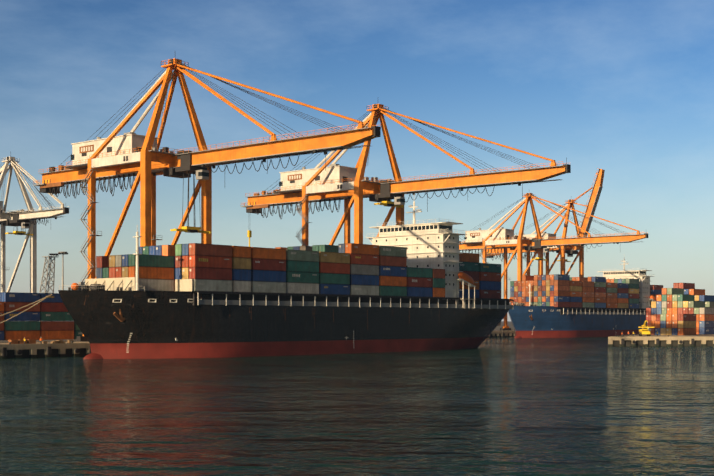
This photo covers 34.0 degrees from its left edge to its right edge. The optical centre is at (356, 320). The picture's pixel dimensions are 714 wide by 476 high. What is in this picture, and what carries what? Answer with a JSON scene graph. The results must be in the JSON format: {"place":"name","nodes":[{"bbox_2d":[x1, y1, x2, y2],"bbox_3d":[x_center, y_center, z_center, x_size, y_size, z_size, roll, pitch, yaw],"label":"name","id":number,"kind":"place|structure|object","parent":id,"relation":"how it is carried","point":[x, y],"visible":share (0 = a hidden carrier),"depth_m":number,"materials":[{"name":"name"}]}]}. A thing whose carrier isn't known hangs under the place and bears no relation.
{"place":"outdoors","nodes":[
{"label":"outdoors","id":0,"kind":"place"},
{"bbox_2d":[0,321,515,358],"bbox_3d":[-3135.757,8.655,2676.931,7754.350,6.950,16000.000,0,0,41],"label":"quay ground","id":1,"kind":"structure","parent":0,"point":[74,348],"depth_m":292.06,"materials":[{"name":"concrete"}]},
{"bbox_2d":[0,157,69,292],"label":"gantry crane","id":2,"kind":"object","parent":1,"relation":"on","point":[28,218],"visible":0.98,"depth_m":450.72,"materials":[{"name":"metal"}]},
{"bbox_2d":[8,339,72,343],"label":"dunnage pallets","id":3,"kind":"object","parent":1,"relation":"on","point":[29,341],"visible":0.83,"depth_m":298.66,"materials":[{"name":"brown wood"}]},
{"bbox_2d":[0,292,82,339],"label":"shipping containers","id":4,"kind":"object","parent":1,"relation":"on","point":[49,318],"visible":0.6,"depth_m":358.71,"materials":[{"name":"metal"}]},
{"bbox_2d":[39,253,58,292],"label":"lattice tower","id":5,"kind":"structure","parent":1,"relation":"on","point":[50,269],"depth_m":441.78,"materials":[{"name":"grey metal"}]},
{"bbox_2d":[58,252,67,289],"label":"lamp mast","id":6,"kind":"object","parent":1,"relation":"on","point":[62,253],"visible":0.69,"depth_m":429.70,"materials":[{"name":"grey metal"}]},
{"bbox_2d":[33,58,380,341],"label":"crane","id":7,"kind":"object","parent":1,"relation":"on","point":[143,158],"visible":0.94,"depth_m":323.20,"materials":[{"name":"paint"},{"name":"dark steel"}]},
{"bbox_2d":[241,104,570,246],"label":"crane","id":8,"kind":"object","parent":1,"relation":"on","point":[304,187],"visible":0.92,"depth_m":389.60,"materials":[{"name":"paint"},{"name":"dark steel"}]},
{"bbox_2d":[486,168,604,276],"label":"crane","id":9,"kind":"object","parent":1,"relation":"on","point":[597,187],"visible":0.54,"depth_m":700.52,"materials":[{"name":"orange painted steel"}]},
{"bbox_2d":[459,193,647,330],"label":"crane","id":10,"kind":"object","parent":1,"relation":"on","point":[499,237],"visible":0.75,"depth_m":663.88,"materials":[{"name":"paint"},{"name":"dark steel"}]},
{"bbox_2d":[0,337,713,475],"bbox_3d":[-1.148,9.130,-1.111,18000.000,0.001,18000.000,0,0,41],"label":"sea water","id":11,"kind":"structure","parent":0,"point":[575,406],"depth_m":114.65,"materials":[{"name":"blue liquid"}]},
{"bbox_2d":[58,290,508,358],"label":"ship hull","id":12,"kind":"object","parent":11,"relation":"on","point":[158,326],"visible":0.85,"depth_m":295.60,"materials":[{"name":"black metal"}]},
{"bbox_2d":[0,294,51,323],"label":"mooring lines","id":13,"kind":"object","parent":12,"relation":"attached to","point":[23,307],"visible":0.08,"depth_m":276.80,"materials":[{"name":"fabric"}]},
{"bbox_2d":[59,225,201,340],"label":"ship bow fittings","id":14,"kind":"object","parent":12,"relation":"attached to","point":[82,286],"visible":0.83,"depth_m":273.76,"materials":[{"name":"white metal"}]},
{"bbox_2d":[85,277,192,290],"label":"breakwater","id":15,"kind":"object","parent":12,"relation":"on","point":[124,283],"visible":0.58,"depth_m":281.57,"materials":[{"name":"white metal"}]},
{"bbox_2d":[83,294,490,352],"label":"hull markings","id":16,"kind":"object","parent":12,"relation":"attached to","point":[285,318],"visible":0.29,"depth_m":319.05,"materials":[{"name":"paint"}]},
{"bbox_2d":[96,243,500,298],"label":"shipping containers","id":17,"kind":"object","parent":12,"relation":"on","point":[357,269],"visible":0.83,"depth_m":309.35,"materials":[{"name":"multicoloured metal"}]},
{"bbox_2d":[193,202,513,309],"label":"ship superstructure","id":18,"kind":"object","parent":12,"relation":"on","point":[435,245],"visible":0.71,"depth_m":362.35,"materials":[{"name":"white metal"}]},
{"bbox_2d":[458,272,473,283],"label":"lifeboat","id":19,"kind":"object","parent":18,"relation":"attached to","point":[465,277],"visible":0.88,"depth_m":365.51,"materials":[{"name":"orange plastic"}]},
{"bbox_2d":[508,306,645,337],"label":"ship hull","id":20,"kind":"object","parent":11,"relation":"on","point":[545,323],"visible":0.69,"depth_m":626.46,"materials":[{"name":"blue metal"}]},
{"bbox_2d":[509,284,559,329],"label":"ship bow fittings","id":21,"kind":"object","parent":20,"relation":"attached to","point":[522,304],"visible":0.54,"depth_m":615.97,"materials":[{"name":"white metal"}]},
{"bbox_2d":[510,274,662,307],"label":"shipping containers","id":22,"kind":"object","parent":20,"relation":"on","point":[556,290],"visible":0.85,"depth_m":637.37,"materials":[{"name":"multicoloured metal"}]},
{"bbox_2d":[560,259,654,314],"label":"ship superstructure","id":23,"kind":"object","parent":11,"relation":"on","point":[644,290],"visible":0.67,"depth_m":695.27,"materials":[{"name":"white metal"}]},
{"bbox_2d":[0,0,713,320],"label":"sky","id":24,"kind":"structure","parent":0,"point":[624,89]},
{"bbox_2d":[608,333,713,345],"bbox_3d":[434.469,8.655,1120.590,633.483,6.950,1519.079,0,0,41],"label":"pier ground","id":25,"kind":"structure","parent":0,"point":[667,340],"depth_m":417.12,"materials":[{"name":"concrete"}]},
{"bbox_2d":[638,321,654,335],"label":"reach stacker","id":26,"kind":"object","parent":25,"relation":"on","point":[644,329],"visible":1,"depth_m":446.99,"materials":[{"name":"metal"}]},
{"bbox_2d":[646,283,713,334],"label":"shipping containers","id":27,"kind":"object","parent":25,"relation":"on","point":[682,309],"visible":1,"depth_m":508.86,"materials":[{"name":"metal"}]}
]}

